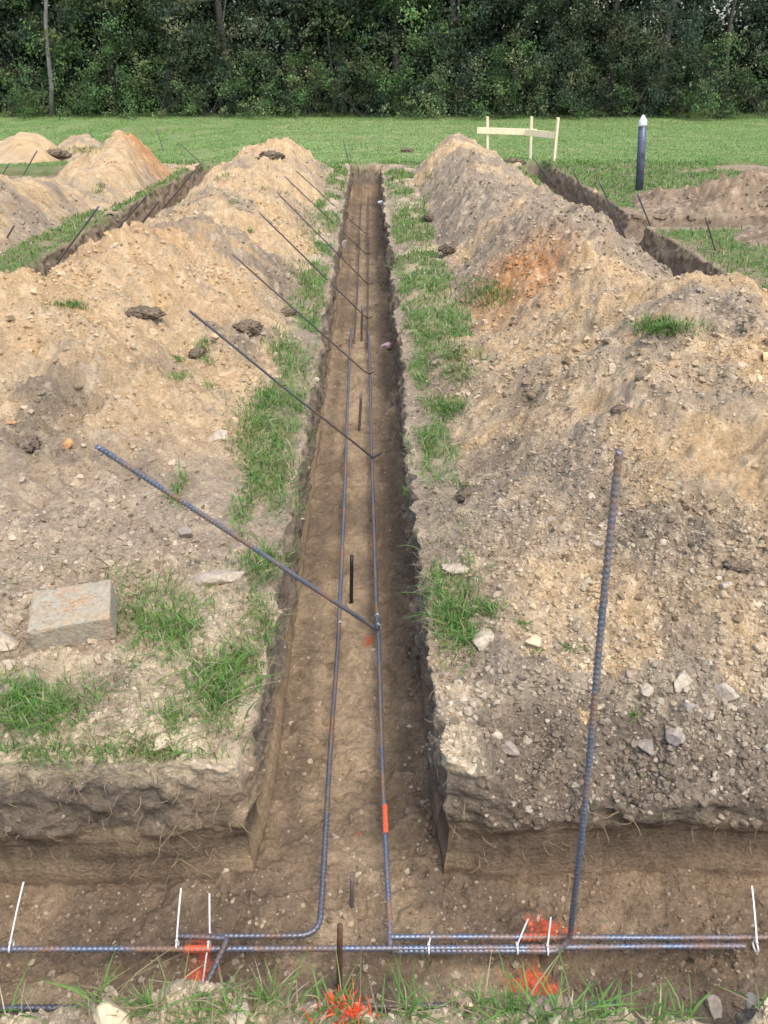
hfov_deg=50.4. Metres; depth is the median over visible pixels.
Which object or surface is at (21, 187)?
spoil heap
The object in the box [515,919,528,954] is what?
cable tie
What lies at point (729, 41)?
bush
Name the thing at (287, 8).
distant wood
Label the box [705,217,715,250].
rebar
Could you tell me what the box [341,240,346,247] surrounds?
stone
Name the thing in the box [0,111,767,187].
field grass
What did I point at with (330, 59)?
bare tree
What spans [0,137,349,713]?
spoil heap
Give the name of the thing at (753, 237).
spoil heap
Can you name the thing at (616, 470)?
rebar
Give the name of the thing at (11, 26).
leafy tree
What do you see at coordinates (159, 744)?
stone
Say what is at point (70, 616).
concrete block
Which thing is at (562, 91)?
bush
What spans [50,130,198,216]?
spoil heap
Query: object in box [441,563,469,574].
stone
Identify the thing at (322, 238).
rebar
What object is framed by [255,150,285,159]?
sod
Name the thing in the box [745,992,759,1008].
stone
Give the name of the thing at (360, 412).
rebar stake
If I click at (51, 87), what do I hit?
bare tree
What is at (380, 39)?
leafy tree
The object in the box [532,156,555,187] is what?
rebar
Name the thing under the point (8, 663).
stone
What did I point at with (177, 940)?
cable tie
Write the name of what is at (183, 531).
stone
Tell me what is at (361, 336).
rebar stake
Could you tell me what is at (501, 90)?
bush
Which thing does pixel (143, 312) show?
sod
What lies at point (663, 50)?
leafy tree
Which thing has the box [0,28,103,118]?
bush
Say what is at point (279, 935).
rebar
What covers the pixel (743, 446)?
spoil heap
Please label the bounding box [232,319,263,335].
sod
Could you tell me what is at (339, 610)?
rebar
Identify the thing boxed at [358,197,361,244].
rebar
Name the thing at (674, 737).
stone
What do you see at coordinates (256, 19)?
leafy tree
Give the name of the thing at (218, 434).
stone
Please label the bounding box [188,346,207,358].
sod
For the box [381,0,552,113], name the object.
leafy tree
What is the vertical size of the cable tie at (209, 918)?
0.102 m
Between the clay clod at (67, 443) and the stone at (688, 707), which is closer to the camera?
the stone at (688, 707)
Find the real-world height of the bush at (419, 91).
2.584 m
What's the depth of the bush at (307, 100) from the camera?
22.74 m
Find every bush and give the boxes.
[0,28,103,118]
[0,64,48,117]
[67,20,162,117]
[112,51,210,119]
[153,25,248,116]
[210,45,298,119]
[268,42,350,119]
[317,39,395,117]
[368,28,473,119]
[401,14,510,119]
[455,28,555,118]
[496,25,599,118]
[553,60,642,119]
[579,38,668,117]
[635,39,727,118]
[660,27,767,119]
[705,22,767,118]
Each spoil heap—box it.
[0,132,60,163]
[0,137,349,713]
[0,174,138,253]
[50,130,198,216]
[57,134,102,160]
[381,132,672,336]
[402,270,767,725]
[592,167,767,220]
[734,223,767,246]
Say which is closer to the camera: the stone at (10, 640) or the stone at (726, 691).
the stone at (726, 691)
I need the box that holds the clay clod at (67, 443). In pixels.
[62,438,72,448]
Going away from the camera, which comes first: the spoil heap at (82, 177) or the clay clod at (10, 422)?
the clay clod at (10, 422)
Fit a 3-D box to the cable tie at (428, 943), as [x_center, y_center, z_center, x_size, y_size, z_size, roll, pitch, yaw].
[0.119,1.121,2.132,0.011,0.030,0.073,5,30,9]
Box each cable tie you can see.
[8,882,23,952]
[175,888,181,947]
[202,940,210,981]
[209,893,211,944]
[427,931,432,954]
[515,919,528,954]
[545,917,551,955]
[751,886,758,952]
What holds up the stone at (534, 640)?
on the spoil heap at (743, 446)
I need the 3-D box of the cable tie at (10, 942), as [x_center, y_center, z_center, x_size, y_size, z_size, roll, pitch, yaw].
[-0.963,1.062,2.133,0.010,0.131,0.122,4,30,7]
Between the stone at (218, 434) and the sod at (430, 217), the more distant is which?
the sod at (430, 217)
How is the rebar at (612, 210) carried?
on the ground at (654, 849)
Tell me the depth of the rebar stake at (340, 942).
2.00 m
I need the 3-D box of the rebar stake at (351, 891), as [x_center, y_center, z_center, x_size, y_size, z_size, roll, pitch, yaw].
[-0.089,1.079,2.276,0.014,0.185,0.011,0,29,-1]
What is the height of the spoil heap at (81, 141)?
0.453 m
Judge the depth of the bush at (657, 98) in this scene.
22.41 m
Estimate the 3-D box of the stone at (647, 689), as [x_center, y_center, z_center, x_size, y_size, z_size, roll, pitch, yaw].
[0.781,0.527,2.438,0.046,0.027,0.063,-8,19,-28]
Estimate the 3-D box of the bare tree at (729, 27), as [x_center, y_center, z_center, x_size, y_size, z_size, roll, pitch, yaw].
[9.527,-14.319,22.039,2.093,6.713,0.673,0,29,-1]
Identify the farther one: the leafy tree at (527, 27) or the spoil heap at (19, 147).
the leafy tree at (527, 27)
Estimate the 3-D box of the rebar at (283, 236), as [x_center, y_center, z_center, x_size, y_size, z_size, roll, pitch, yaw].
[-0.507,-1.962,6.603,1.079,0.987,0.036,-23,36,-34]
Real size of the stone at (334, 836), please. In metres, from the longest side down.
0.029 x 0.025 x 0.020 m
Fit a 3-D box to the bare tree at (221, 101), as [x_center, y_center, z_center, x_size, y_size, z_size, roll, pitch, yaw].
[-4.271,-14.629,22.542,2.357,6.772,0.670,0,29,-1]
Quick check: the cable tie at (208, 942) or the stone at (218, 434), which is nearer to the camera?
the cable tie at (208, 942)
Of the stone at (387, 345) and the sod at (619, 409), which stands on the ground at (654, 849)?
the stone at (387, 345)
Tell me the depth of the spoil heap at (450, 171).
6.15 m
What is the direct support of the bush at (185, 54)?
on the ground at (654, 849)
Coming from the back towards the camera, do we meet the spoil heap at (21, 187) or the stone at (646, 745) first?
the spoil heap at (21, 187)
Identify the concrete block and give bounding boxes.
[27,579,117,650]
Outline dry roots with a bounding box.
[3,532,757,911]
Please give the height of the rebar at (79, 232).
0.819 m
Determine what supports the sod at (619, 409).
on the spoil heap at (743, 446)
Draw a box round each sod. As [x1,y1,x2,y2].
[14,435,41,452]
[47,149,72,158]
[125,305,167,319]
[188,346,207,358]
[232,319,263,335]
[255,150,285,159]
[280,307,296,316]
[401,148,413,152]
[422,214,434,221]
[437,242,458,253]
[455,485,476,502]
[503,158,526,165]
[610,404,627,413]
[722,558,753,572]
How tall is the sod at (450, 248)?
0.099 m
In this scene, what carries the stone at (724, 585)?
on the spoil heap at (743, 446)
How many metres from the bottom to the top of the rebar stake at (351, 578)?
0.300 m
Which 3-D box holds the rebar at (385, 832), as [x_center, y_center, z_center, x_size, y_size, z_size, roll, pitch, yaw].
[0.210,0.782,2.741,0.472,0.023,1.466,0,29,-1]
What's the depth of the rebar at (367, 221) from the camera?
11.14 m
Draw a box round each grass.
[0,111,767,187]
[0,144,767,1023]
[303,979,380,1023]
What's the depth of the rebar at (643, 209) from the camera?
8.70 m
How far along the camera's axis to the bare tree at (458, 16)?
23.11 m
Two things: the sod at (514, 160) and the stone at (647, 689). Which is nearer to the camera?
the stone at (647, 689)
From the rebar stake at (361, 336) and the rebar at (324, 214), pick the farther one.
the rebar at (324, 214)
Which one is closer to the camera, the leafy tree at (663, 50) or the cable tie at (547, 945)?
the cable tie at (547, 945)
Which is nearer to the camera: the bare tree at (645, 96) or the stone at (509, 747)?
the stone at (509, 747)
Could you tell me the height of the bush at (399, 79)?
2.262 m
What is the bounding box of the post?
[635,115,646,190]
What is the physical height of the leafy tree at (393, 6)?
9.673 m
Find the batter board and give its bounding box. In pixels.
[477,116,559,160]
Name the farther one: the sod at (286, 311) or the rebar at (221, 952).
the sod at (286, 311)
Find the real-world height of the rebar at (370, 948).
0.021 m
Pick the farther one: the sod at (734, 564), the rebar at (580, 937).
the sod at (734, 564)
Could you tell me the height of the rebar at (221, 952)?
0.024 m
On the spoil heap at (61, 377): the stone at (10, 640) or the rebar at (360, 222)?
the stone at (10, 640)
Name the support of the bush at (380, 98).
on the ground at (654, 849)
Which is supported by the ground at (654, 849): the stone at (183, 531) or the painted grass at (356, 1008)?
the painted grass at (356, 1008)
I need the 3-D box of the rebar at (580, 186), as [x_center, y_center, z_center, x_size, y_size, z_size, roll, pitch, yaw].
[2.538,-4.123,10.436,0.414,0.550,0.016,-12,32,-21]
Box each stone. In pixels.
[0,630,19,650]
[0,659,15,670]
[93,996,131,1023]
[153,733,170,751]
[178,526,192,537]
[194,569,244,586]
[208,429,226,441]
[226,997,249,1023]
[332,833,339,839]
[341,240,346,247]
[381,342,392,348]
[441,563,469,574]
[471,627,494,650]
[491,728,502,739]
[501,740,519,755]
[525,634,541,647]
[637,739,653,755]
[639,683,653,696]
[665,728,684,745]
[674,670,691,692]
[682,702,699,713]
[704,994,722,1020]
[712,682,739,701]
[718,581,732,588]
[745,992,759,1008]
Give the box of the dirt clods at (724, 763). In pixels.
[0,133,767,1023]
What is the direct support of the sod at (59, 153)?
on the spoil heap at (81, 141)
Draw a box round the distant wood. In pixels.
[0,0,767,114]
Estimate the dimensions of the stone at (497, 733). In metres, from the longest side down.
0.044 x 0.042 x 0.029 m
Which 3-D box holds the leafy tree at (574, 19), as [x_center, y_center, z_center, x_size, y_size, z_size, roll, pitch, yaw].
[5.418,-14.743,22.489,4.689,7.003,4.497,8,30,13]
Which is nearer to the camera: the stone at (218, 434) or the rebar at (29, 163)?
the stone at (218, 434)
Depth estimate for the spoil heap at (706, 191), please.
9.47 m
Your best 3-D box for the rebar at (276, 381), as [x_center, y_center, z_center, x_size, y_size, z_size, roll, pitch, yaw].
[-0.436,-0.611,4.169,1.084,1.024,0.041,-21,36,-32]
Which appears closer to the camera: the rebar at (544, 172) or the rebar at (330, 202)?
the rebar at (330, 202)
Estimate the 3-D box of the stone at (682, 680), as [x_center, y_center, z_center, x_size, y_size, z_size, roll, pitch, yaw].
[0.887,0.502,2.426,0.082,0.040,0.057,-14,45,-24]
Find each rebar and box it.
[0,942,746,952]
[0,1000,621,1012]
[22,150,36,175]
[54,206,98,266]
[95,444,379,630]
[118,194,148,227]
[141,201,159,222]
[162,163,201,209]
[175,619,340,939]
[180,933,228,982]
[189,310,381,458]
[232,253,374,373]
[259,213,371,318]
[276,192,372,284]
[284,176,369,253]
[296,171,369,233]
[336,327,351,637]
[353,238,360,343]
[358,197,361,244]
[366,238,368,343]
[367,197,368,244]
[368,333,377,621]
[376,614,559,954]
[390,933,767,941]
[396,449,623,954]
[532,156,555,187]
[571,168,590,205]
[599,182,626,238]
[636,193,651,226]
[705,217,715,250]
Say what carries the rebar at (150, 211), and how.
on the ground at (654, 849)
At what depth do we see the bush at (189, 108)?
22.72 m
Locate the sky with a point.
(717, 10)
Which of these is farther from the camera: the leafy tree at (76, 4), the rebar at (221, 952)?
the leafy tree at (76, 4)
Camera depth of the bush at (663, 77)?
22.40 m
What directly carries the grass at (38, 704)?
on the ground at (654, 849)
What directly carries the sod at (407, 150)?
on the ground at (654, 849)
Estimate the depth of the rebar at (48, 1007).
1.98 m
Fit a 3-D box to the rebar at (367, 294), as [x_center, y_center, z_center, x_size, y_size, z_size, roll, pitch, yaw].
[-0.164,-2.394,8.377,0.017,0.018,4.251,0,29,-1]
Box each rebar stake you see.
[336,923,342,990]
[349,555,353,603]
[350,875,353,907]
[358,393,362,430]
[360,305,362,340]
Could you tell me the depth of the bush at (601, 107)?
22.67 m
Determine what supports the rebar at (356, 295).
on the ground at (654, 849)
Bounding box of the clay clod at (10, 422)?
[6,420,17,423]
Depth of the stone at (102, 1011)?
1.49 m
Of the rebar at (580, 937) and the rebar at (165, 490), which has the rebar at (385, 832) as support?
the rebar at (165, 490)
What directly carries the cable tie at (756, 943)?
attached to the rebar at (580, 937)
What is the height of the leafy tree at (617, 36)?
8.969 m
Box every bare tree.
[44,0,53,117]
[219,0,225,114]
[326,4,334,113]
[457,0,467,112]
[642,3,652,114]
[717,0,736,114]
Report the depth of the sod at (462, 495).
3.36 m
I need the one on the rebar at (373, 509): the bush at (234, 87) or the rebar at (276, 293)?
the rebar at (276, 293)
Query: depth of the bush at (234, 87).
22.52 m
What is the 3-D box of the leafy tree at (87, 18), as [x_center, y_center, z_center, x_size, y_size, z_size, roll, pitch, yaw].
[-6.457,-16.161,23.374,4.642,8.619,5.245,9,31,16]
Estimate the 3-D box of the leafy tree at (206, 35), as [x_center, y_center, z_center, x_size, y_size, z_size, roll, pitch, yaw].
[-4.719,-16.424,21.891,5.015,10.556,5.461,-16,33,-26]
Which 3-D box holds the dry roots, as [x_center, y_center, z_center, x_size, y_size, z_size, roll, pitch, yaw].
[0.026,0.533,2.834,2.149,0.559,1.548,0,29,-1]
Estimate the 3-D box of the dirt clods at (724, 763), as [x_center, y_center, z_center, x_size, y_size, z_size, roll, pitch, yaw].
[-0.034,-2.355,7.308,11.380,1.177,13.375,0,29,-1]
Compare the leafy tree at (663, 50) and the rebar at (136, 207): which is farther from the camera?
the leafy tree at (663, 50)
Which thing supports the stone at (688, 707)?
on the ground at (654, 849)
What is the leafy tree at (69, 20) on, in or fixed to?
on the ground at (654, 849)
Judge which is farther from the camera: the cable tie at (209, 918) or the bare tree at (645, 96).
the bare tree at (645, 96)
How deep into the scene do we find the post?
10.51 m
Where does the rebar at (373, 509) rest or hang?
on the ground at (654, 849)
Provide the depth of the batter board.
13.94 m
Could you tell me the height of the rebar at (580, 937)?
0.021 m
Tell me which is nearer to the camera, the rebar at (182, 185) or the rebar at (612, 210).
the rebar at (612, 210)
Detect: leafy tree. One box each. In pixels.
[0,0,43,103]
[0,0,133,111]
[7,0,192,112]
[76,0,235,112]
[140,0,315,113]
[212,0,364,114]
[245,0,406,111]
[300,0,490,114]
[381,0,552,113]
[464,0,611,114]
[511,0,653,115]
[530,0,727,116]
[593,0,767,115]
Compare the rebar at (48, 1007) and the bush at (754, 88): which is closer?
the rebar at (48, 1007)
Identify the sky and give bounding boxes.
[0,0,767,56]
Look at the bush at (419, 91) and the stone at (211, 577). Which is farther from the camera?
the bush at (419, 91)
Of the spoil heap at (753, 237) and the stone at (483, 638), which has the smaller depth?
the stone at (483, 638)
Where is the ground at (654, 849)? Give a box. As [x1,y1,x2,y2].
[0,57,767,1023]
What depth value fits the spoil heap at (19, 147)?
13.59 m
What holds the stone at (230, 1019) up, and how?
on the ground at (654, 849)
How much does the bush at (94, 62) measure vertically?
2.453 m
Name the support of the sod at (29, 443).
on the spoil heap at (61, 377)
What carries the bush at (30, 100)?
on the ground at (654, 849)
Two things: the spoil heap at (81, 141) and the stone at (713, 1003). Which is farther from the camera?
the spoil heap at (81, 141)

